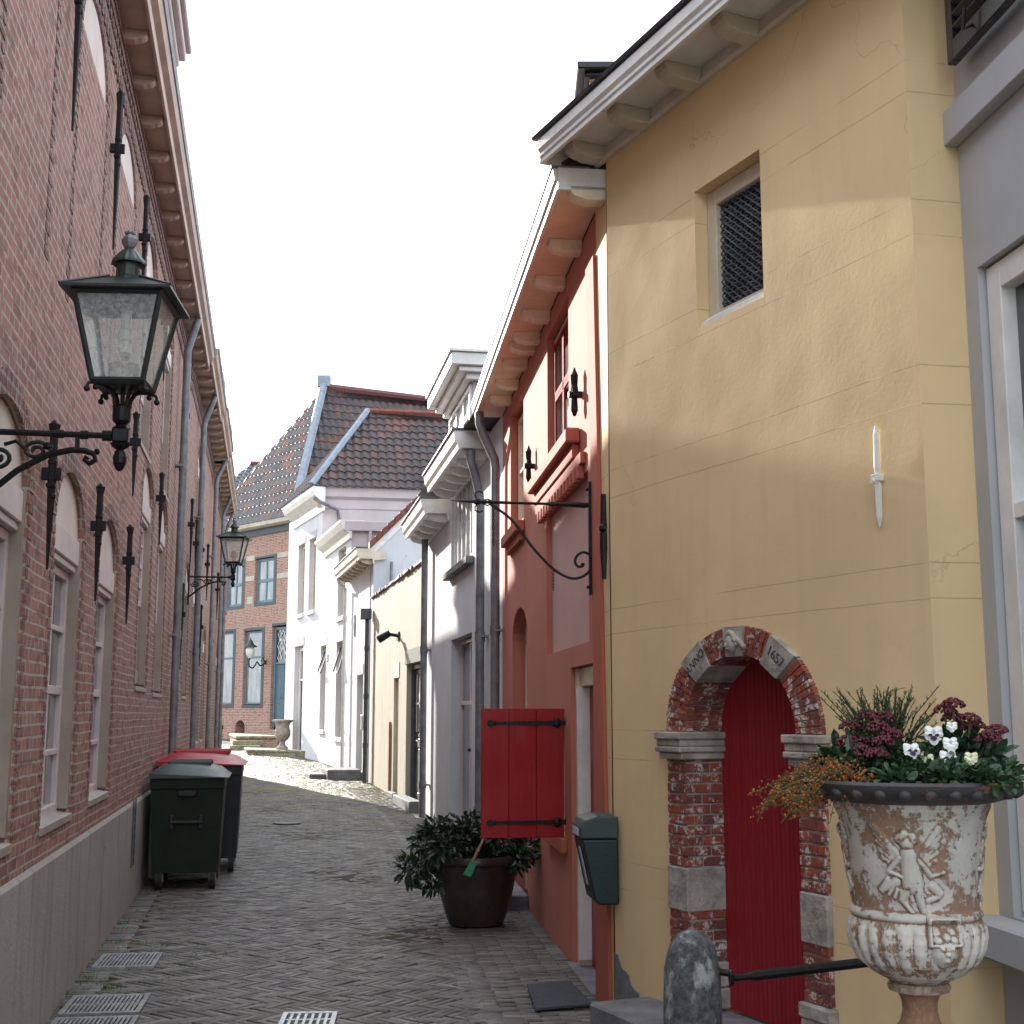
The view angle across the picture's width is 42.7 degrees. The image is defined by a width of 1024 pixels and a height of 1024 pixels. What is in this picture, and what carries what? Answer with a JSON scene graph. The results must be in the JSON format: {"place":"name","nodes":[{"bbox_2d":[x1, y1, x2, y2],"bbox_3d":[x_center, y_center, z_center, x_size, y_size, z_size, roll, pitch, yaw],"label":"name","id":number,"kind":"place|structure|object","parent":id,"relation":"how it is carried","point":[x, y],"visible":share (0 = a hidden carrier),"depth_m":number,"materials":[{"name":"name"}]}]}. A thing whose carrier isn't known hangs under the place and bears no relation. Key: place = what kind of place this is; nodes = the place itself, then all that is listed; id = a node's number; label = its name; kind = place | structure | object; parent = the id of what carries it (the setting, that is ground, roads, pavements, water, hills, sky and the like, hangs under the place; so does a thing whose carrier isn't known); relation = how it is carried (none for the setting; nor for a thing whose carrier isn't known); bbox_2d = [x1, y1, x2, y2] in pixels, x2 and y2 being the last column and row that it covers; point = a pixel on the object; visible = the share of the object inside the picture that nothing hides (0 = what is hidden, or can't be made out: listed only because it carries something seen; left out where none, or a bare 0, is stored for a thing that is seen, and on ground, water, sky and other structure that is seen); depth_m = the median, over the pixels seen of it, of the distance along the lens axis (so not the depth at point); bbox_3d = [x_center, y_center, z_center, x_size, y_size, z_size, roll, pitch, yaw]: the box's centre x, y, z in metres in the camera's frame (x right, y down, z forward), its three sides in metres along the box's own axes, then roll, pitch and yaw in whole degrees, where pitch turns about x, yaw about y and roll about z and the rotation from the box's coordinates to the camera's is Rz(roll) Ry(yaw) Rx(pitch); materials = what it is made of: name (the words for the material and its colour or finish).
{"place":"outdoors","nodes":[
{"label":"outdoors","id":0,"kind":"place"},
{"bbox_2d":[46,744,614,1023],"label":"street paving","id":1,"kind":"structure","parent":0,"point":[265,919],"depth_m":9.76,"materials":[{"name":"grey stone"}]},
{"bbox_2d":[51,1015,138,1023],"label":"drain grate","id":2,"kind":"object","parent":1,"relation":"on","point":[125,1019],"visible":0.99,"depth_m":7.05,"materials":[{"name":"metal"}]},
{"bbox_2d":[57,993,150,1016],"bbox_3d":[-2.310,2.811,7.439,0.440,0.042,0.480,1,-9,-8],"label":"drain grate","id":3,"kind":"object","parent":1,"relation":"on","point":[118,1004],"visible":0.83,"depth_m":7.41,"materials":[{"name":"metal"}]},
{"bbox_2d":[91,952,162,970],"bbox_3d":[-2.570,3.015,8.763,0.400,0.042,0.500,1,-9,-8],"label":"drain grate","id":4,"kind":"object","parent":1,"relation":"on","point":[145,960],"visible":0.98,"depth_m":8.71,"materials":[{"name":"metal"}]},
{"bbox_2d":[149,759,231,889],"bbox_3d":[-3.153,3.040,12.845,0.740,1.196,1.060,2,-9,-10],"label":"waste container","id":5,"kind":"object","parent":1,"relation":"on","point":[188,798],"visible":1,"depth_m":12.40,"materials":[{"name":"green plastic"}]},
{"bbox_2d":[156,748,247,871],"bbox_3d":[-3.344,3.205,14.147,0.920,1.266,1.210,2,-9,-10],"label":"waste container","id":6,"kind":"object","parent":1,"relation":"on","point":[234,764],"visible":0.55,"depth_m":13.71,"materials":[{"name":"red plastic"}]},
{"bbox_2d":[45,779,387,1023],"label":"joint weeds","id":7,"kind":"object","parent":1,"relation":"on","point":[117,986],"visible":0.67,"depth_m":9.01,"materials":[{"name":"green plant"}]},
{"bbox_2d":[244,747,304,757],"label":"street platform","id":8,"kind":"structure","parent":1,"relation":"on","point":[274,752],"depth_m":37.72,"materials":[{"name":"stone"}]},
{"bbox_2d":[273,719,292,749],"bbox_3d":[-6.720,6.516,38.355,0.600,0.870,0.600,0,-9,0],"label":"garden vase","id":9,"kind":"object","parent":8,"relation":"on","point":[282,732],"visible":1,"depth_m":38.20,"materials":[{"name":"stone"}]},
{"bbox_2d":[273,821,300,824],"bbox_3d":[-3.200,4.428,18.643,0.400,0.024,0.400,0,-9,0],"label":"manhole cover","id":10,"kind":"object","parent":1,"relation":"on","point":[287,823],"visible":1,"depth_m":18.55,"materials":[{"name":"metal"}]},
{"bbox_2d":[278,1011,337,1023],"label":"drain grate","id":11,"kind":"object","parent":1,"relation":"on","point":[311,1020],"visible":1,"depth_m":7.10,"materials":[{"name":"metal"}]},
{"bbox_2d":[305,767,360,779],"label":"stone steps","id":12,"kind":"structure","parent":1,"relation":"on","point":[343,773],"depth_m":28.06,"materials":[{"name":"grey stone"}]},
{"bbox_2d":[434,850,518,927],"bbox_3d":[-0.285,2.999,10.415,0.700,0.540,0.700,0,-9,0],"label":"clay planter","id":13,"kind":"object","parent":1,"relation":"on","point":[481,896],"visible":0.73,"depth_m":10.16,"materials":[{"name":"ceramic"}]},
{"bbox_2d":[390,809,540,898],"bbox_3d":[-0.360,2.733,10.545,1.276,0.702,0.940,2,-9,-14],"label":"planter shrub","id":14,"kind":"object","parent":13,"relation":"in","point":[449,838],"visible":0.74,"depth_m":10.32,"materials":[{"name":"green plant"}]},
{"bbox_2d":[463,838,484,876],"bbox_3d":[-0.291,2.660,10.097,0.168,0.294,0.048,0,-9,0],"label":"hand brush","id":15,"kind":"object","parent":13,"relation":"in","point":[470,868],"visible":0.89,"depth_m":10.06,"materials":[{"name":"green plastic"}]},
{"bbox_2d":[527,981,590,1009],"bbox_3d":[0.245,2.831,7.679,0.339,0.012,0.718,1,-9,-8],"label":"door mat","id":16,"kind":"object","parent":1,"relation":"on","point":[556,995],"depth_m":7.63,"materials":[{"name":"grey rubber"}]},
{"bbox_2d":[663,929,733,1023],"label":"stone bollard","id":17,"kind":"object","parent":1,"relation":"on","point":[694,972],"visible":1,"depth_m":4.55,"materials":[{"name":"stone"}]},
{"bbox_2d":[734,958,867,981],"bbox_3d":[1.318,1.625,4.744,1.134,0.089,0.036,3,-9,-17],"label":"iron rail","id":18,"kind":"object","parent":17,"relation":"attached to","point":[800,970],"visible":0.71,"depth_m":4.64,"materials":[{"name":"black metal"}]},
{"bbox_3d":[1.072,1.838,3.359,0.460,0.708,0.460,0,-9,0],"label":"urn pedestal","id":19,"kind":"object","parent":1,"relation":"on","visible":0},
{"bbox_2d":[801,774,1023,1023],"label":"garden urn","id":20,"kind":"object","parent":19,"relation":"on","point":[914,865],"visible":0.94,"depth_m":3.34,"materials":[{"name":"white stone"}]},
{"bbox_2d":[747,751,873,822],"bbox_3d":[0.787,0.732,3.522,0.315,0.196,0.356,0,-9,0],"label":"trailing sedum","id":21,"kind":"object","parent":20,"relation":"in","point":[790,791],"visible":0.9,"depth_m":3.45,"materials":[{"name":"orange plant"}]},
{"bbox_2d":[807,709,920,782],"bbox_3d":[0.946,0.653,3.530,0.290,0.245,0.255,0,-9,0],"label":"skimmia","id":22,"kind":"object","parent":20,"relation":"in","point":[861,750],"visible":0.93,"depth_m":3.49,"materials":[{"name":"red plant"}]},
{"bbox_2d":[803,684,939,765],"bbox_3d":[1.027,0.608,3.596,0.313,0.274,0.330,7,-11,-37],"label":"evergreen tuft","id":23,"kind":"object","parent":20,"relation":"in","point":[899,716],"visible":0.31,"depth_m":3.57,"materials":[{"name":"green plant"}]},
{"bbox_2d":[870,722,984,783],"bbox_3d":[1.069,0.640,3.383,0.286,0.192,0.236,0,-9,0],"label":"pansy","id":24,"kind":"object","parent":20,"relation":"in","point":[943,764],"visible":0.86,"depth_m":3.37,"materials":[{"name":"green plant"}]},
{"bbox_2d":[917,697,1020,780],"bbox_3d":[1.218,0.619,3.511,0.265,0.244,0.212,7,-11,-39],"label":"skimmia","id":25,"kind":"object","parent":20,"relation":"in","point":[973,740],"visible":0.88,"depth_m":3.49,"materials":[{"name":"red plant"}]},
{"bbox_2d":[920,747,1023,799],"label":"pansy","id":26,"kind":"object","parent":20,"relation":"in","point":[1003,773],"visible":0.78,"depth_m":3.34,"materials":[{"name":"green plant"}]},
{"bbox_2d":[177,0,679,475],"label":"sky","id":27,"kind":"structure","parent":0,"point":[369,179],"materials":[{"name":"white"}]},
{"bbox_2d":[102,739,770,1023],"bbox_3d":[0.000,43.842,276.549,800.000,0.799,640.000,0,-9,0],"label":"ground","id":28,"kind":"structure","parent":0,"point":[348,878],"depth_m":10.20,"materials":[{"name":"brick"}]},
{"bbox_2d":[0,0,216,1023],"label":"brick townhouse","id":29,"kind":"structure","parent":28,"relation":"on","point":[95,165],"depth_m":8.04,"materials":[{"name":"red brick"}]},
{"bbox_2d":[0,367,34,857],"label":"window","id":30,"kind":"structure","parent":29,"relation":"in","point":[12,496],"depth_m":6.09,"materials":[{"name":"white paint"}]},
{"bbox_2d":[36,453,86,835],"bbox_3d":[-2.612,0.721,7.490,0.132,2.134,1.330,2,-9,-10],"label":"window","id":31,"kind":"structure","parent":29,"relation":"in","point":[57,721],"depth_m":7.82,"materials":[{"name":"white paint"}]},
{"bbox_2d":[0,230,190,487],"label":"wall lantern","id":32,"kind":"object","parent":29,"relation":"attached to","point":[128,292],"depth_m":5.19,"materials":[{"name":"green paint"}]},
{"bbox_2d":[86,504,119,806],"bbox_3d":[-2.957,0.995,9.338,0.132,2.114,1.330,2,-9,-10],"label":"window","id":33,"kind":"structure","parent":29,"relation":"in","point":[105,602],"depth_m":9.71,"materials":[{"name":"white paint"}]},
{"bbox_2d":[133,455,154,691],"bbox_3d":[-3.457,0.566,12.140,0.132,2.194,1.330,2,-9,-10],"label":"window","id":34,"kind":"structure","parent":29,"relation":"in","point":[146,513],"depth_m":12.54,"materials":[{"name":"white paint"}]},
{"bbox_2d":[138,224,158,464],"bbox_3d":[-3.357,-1.557,11.920,0.132,2.124,1.280,2,-9,-10],"label":"window","id":35,"kind":"structure","parent":29,"relation":"in","point":[145,405],"depth_m":12.28,"materials":[{"name":"white paint"}]},
{"bbox_2d":[151,488,168,697],"bbox_3d":[-3.793,0.858,13.936,0.132,2.224,1.330,2,-9,-10],"label":"window","id":36,"kind":"structure","parent":29,"relation":"in","point":[161,548],"depth_m":14.36,"materials":[{"name":"white paint"}]},
{"bbox_2d":[159,319,174,501],"bbox_3d":[-3.766,-1.220,14.107,0.132,2.124,1.280,2,-9,-10],"label":"window","id":37,"kind":"structure","parent":29,"relation":"in","point":[168,364],"depth_m":14.53,"materials":[{"name":"white paint"}]},
{"bbox_2d":[167,0,191,66],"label":"roof dormer","id":38,"kind":"object","parent":29,"relation":"on","point":[178,14],"visible":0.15,"depth_m":10.35,"materials":[{"name":"paint"}]},
{"bbox_2d":[177,348,226,748],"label":"brick townhouse","id":39,"kind":"structure","parent":28,"relation":"on","point":[208,399],"depth_m":19.25,"materials":[{"name":"red brick"}]},
{"bbox_2d":[179,554,189,698],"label":"window","id":40,"kind":"structure","parent":39,"relation":"in","point":[185,638],"depth_m":18.60,"materials":[{"name":"white paint"}]},
{"bbox_2d":[189,577,194,699],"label":"window","id":41,"kind":"structure","parent":39,"relation":"in","point":[193,599],"depth_m":20.42,"materials":[{"name":"white paint"}]},
{"bbox_2d":[194,438,200,559],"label":"window","id":42,"kind":"structure","parent":39,"relation":"in","point":[197,494],"depth_m":20.60,"materials":[{"name":"white paint"}]},
{"bbox_2d":[187,518,251,604],"bbox_3d":[-4.156,0.702,18.611,0.837,1.254,0.438,0,-9,0],"label":"wall lantern","id":43,"kind":"object","parent":39,"relation":"attached to","point":[234,534],"depth_m":18.53,"materials":[{"name":"green paint"}]},
{"bbox_2d":[195,408,233,748],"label":"brick townhouse","id":44,"kind":"structure","parent":28,"relation":"on","point":[219,445],"depth_m":23.80,"materials":[{"name":"red brick"}]},
{"bbox_2d":[196,635,201,743],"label":"window","id":45,"kind":"structure","parent":44,"relation":"in","point":[201,635],"depth_m":22.24,"materials":[{"name":"white paint"}]},
{"bbox_2d":[199,623,205,742],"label":"window","id":46,"kind":"structure","parent":44,"relation":"in","point":[203,668],"depth_m":23.76,"materials":[{"name":"white paint"}]},
{"bbox_2d":[203,455,238,748],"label":"brick townhouse","id":47,"kind":"structure","parent":28,"relation":"on","point":[228,502],"depth_m":28.21,"materials":[{"name":"red brick"}]},
{"bbox_2d":[213,645,216,736],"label":"window","id":48,"kind":"structure","parent":47,"relation":"in","point":[216,645],"depth_m":29.65,"materials":[{"name":"white paint"}]},
{"bbox_2d":[218,609,227,740],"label":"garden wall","id":49,"kind":"structure","parent":28,"relation":"on","point":[226,612],"depth_m":31.10,"materials":[{"name":"brick"}]},
{"bbox_2d":[229,733,276,750],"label":"entrance steps","id":50,"kind":"structure","parent":28,"relation":"on","point":[239,741],"depth_m":42.55,"materials":[{"name":"beige stone"}]},
{"bbox_2d":[229,461,278,527],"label":"distant house","id":51,"kind":"structure","parent":28,"relation":"on","point":[243,474],"depth_m":64.02,"materials":[{"name":"grey tile"}]},
{"bbox_2d":[60,788,575,1006],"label":"fallen leaves","id":52,"kind":"object","parent":28,"relation":"on","point":[321,945],"visible":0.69,"depth_m":9.79,"materials":[{"name":"brown plant"}]},
{"bbox_2d":[222,375,435,741],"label":"red brick house","id":53,"kind":"structure","parent":28,"relation":"on","point":[317,430],"depth_m":51.48,"materials":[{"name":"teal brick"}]},
{"bbox_2d":[223,632,232,703],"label":"window","id":54,"kind":"structure","parent":53,"relation":"in","point":[228,653],"depth_m":52.30,"materials":[{"name":"white glass"}]},
{"bbox_2d":[228,565,241,607],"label":"window","id":55,"kind":"structure","parent":53,"relation":"in","point":[234,593],"depth_m":52.48,"materials":[{"name":"white glass"}]},
{"bbox_2d":[245,631,261,703],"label":"window","id":56,"kind":"structure","parent":53,"relation":"in","point":[252,676],"depth_m":50.88,"materials":[{"name":"teal paint"}]},
{"bbox_2d":[244,638,266,668],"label":"scroll wall lamp","id":57,"kind":"object","parent":53,"relation":"attached to","point":[250,645],"visible":1,"depth_m":49.54,"materials":[{"name":"black metal"}]},
{"bbox_2d":[257,557,273,603],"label":"window","id":58,"kind":"structure","parent":53,"relation":"in","point":[265,571],"depth_m":50.93,"materials":[{"name":"grey glass"}]},
{"bbox_2d":[275,664,285,726],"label":"door","id":59,"kind":"structure","parent":53,"relation":"in","point":[280,668],"depth_m":49.42,"materials":[{"name":"paint"}]},
{"bbox_2d":[315,520,397,767],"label":"white corner house","id":60,"kind":"structure","parent":28,"relation":"on","point":[337,542],"depth_m":33.33,"materials":[{"name":"paint"}]},
{"bbox_2d":[317,650,325,733],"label":"window","id":61,"kind":"structure","parent":60,"relation":"in","point":[318,731],"depth_m":35.32,"materials":[{"name":"beige paint"}]},
{"bbox_2d":[332,643,342,741],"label":"window","id":62,"kind":"structure","parent":60,"relation":"in","point":[337,739],"depth_m":32.71,"materials":[{"name":"beige paint"}]},
{"bbox_2d":[335,551,345,622],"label":"window","id":63,"kind":"structure","parent":60,"relation":"in","point":[338,619],"depth_m":33.10,"materials":[{"name":"beige paint"}]},
{"bbox_2d":[279,408,448,760],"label":"hipped white house","id":64,"kind":"structure","parent":28,"relation":"on","point":[385,448],"depth_m":37.62,"materials":[{"name":"paint"}]},
{"bbox_2d":[295,547,304,618],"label":"window","id":65,"kind":"structure","parent":64,"relation":"in","point":[300,615],"depth_m":38.96,"materials":[{"name":"beige paint"}]},
{"bbox_2d":[300,681,302,749],"bbox_3d":[-6.049,5.960,38.154,0.040,2.066,0.934,3,-9,-21],"label":"door","id":66,"kind":"structure","parent":64,"relation":"in","point":[301,681],"depth_m":38.50,"materials":[{"name":"white paint"}]},
{"bbox_2d":[305,541,315,615],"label":"window","id":67,"kind":"structure","parent":64,"relation":"in","point":[312,611],"depth_m":37.61,"materials":[{"name":"beige paint"}]},
{"bbox_2d":[333,494,421,782],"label":"gabled white house","id":68,"kind":"structure","parent":28,"relation":"on","point":[387,555],"depth_m":28.69,"materials":[{"name":"paint"}]},
{"bbox_2d":[360,560,420,812],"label":"cream outbuilding","id":69,"kind":"structure","parent":28,"relation":"on","point":[395,733],"depth_m":23.73,"materials":[{"name":"paint"}]},
{"bbox_2d":[376,630,399,642],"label":"security camera","id":70,"kind":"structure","parent":69,"relation":"attached to","point":[383,636],"depth_m":23.41,"materials":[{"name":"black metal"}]},
{"bbox_2d":[413,669,419,799],"bbox_3d":[-1.501,3.679,21.456,0.099,2.216,1.494,2,-9,-13],"label":"door","id":71,"kind":"structure","parent":69,"relation":"in","point":[416,734],"depth_m":21.87,"materials":[{"name":"teal paint"}]},
{"bbox_2d":[400,347,507,841],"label":"white house","id":72,"kind":"structure","parent":28,"relation":"on","point":[453,538],"depth_m":17.23,"materials":[{"name":"paint"}]},
{"bbox_2d":[449,384,472,430],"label":"dormer window","id":73,"kind":"structure","parent":72,"relation":"in","point":[462,413],"depth_m":16.84,"materials":[{"name":"white paint"}]},
{"bbox_2d":[453,478,472,565],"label":"window","id":74,"kind":"structure","parent":72,"relation":"in","point":[462,510],"depth_m":17.10,"materials":[{"name":"white paint"}]},
{"bbox_2d":[460,638,471,819],"bbox_3d":[-0.529,2.793,16.501,0.098,2.400,1.800,2,-9,-10],"label":"door","id":75,"kind":"structure","parent":72,"relation":"in","point":[466,646],"depth_m":17.09,"materials":[{"name":"white paint"}]},
{"bbox_2d":[471,157,740,1012],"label":"coral house","id":76,"kind":"structure","parent":28,"relation":"on","point":[544,771],"depth_m":9.18,"materials":[{"name":"paint"}]},
{"bbox_2d":[450,481,591,594],"bbox_3d":[0.059,0.154,8.066,0.886,0.710,0.036,1,-9,-6],"label":"sign bracket","id":77,"kind":"object","parent":76,"relation":"attached to","point":[476,501],"visible":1,"depth_m":8.07,"materials":[{"name":"black metal"}]},
{"bbox_2d":[518,412,523,519],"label":"window","id":78,"kind":"structure","parent":76,"relation":"in","point":[521,421],"depth_m":12.98,"materials":[{"name":"paint"}]},
{"bbox_2d":[543,711,566,852],"bbox_3d":[0.367,1.940,9.550,0.165,0.970,0.950,1,-9,-6],"label":"window","id":79,"kind":"structure","parent":76,"relation":"in","point":[560,844],"depth_m":9.37,"materials":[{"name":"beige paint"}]},
{"bbox_2d":[554,315,568,442],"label":"window","id":80,"kind":"structure","parent":76,"relation":"in","point":[561,352],"depth_m":10.10,"materials":[{"name":"beige paint"}]},
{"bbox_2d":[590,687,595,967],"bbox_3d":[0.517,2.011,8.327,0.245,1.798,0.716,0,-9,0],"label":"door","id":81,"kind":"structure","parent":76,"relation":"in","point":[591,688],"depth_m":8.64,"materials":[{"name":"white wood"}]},
{"bbox_2d":[574,61,613,296],"bbox_3d":[0.825,-2.573,10.236,0.650,1.700,0.650,0,-9,0],"label":"brick chimney","id":82,"kind":"object","parent":76,"relation":"on","point":[588,73],"visible":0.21,"depth_m":10.09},
{"bbox_2d":[572,812,618,904],"bbox_3d":[0.461,1.925,7.298,0.217,0.475,0.316,1,-9,-6],"label":"letter box","id":83,"kind":"object","parent":76,"relation":"attached to","point":[596,834],"visible":1,"depth_m":7.16,"materials":[{"name":"green metal"}]},
{"bbox_2d":[531,0,1004,1023],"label":"yellow house","id":84,"kind":"structure","parent":28,"relation":"on","point":[787,442],"depth_m":6.24,"materials":[{"name":"paint"}]},
{"bbox_2d":[701,161,763,326],"bbox_3d":[1.167,-1.359,6.651,0.135,0.746,0.586,4,-10,-24],"label":"window","id":85,"kind":"structure","parent":84,"relation":"in","point":[735,255],"depth_m":6.74,"materials":[{"name":"beige paint"}]},
{"bbox_2d":[721,660,806,1023],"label":"door","id":86,"kind":"structure","parent":84,"relation":"in","point":[763,877],"depth_m":6.37,"materials":[{"name":"red wood"}]},
{"bbox_2d":[942,0,1023,1023],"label":"lavender house","id":87,"kind":"structure","parent":28,"relation":"on","point":[983,121],"depth_m":5.08,"materials":[{"name":"grey paint"}]},
{"bbox_2d":[986,244,1023,911],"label":"window","id":88,"kind":"structure","parent":87,"relation":"in","point":[1005,278],"depth_m":5.05,"materials":[{"name":"white paint"}]}
]}

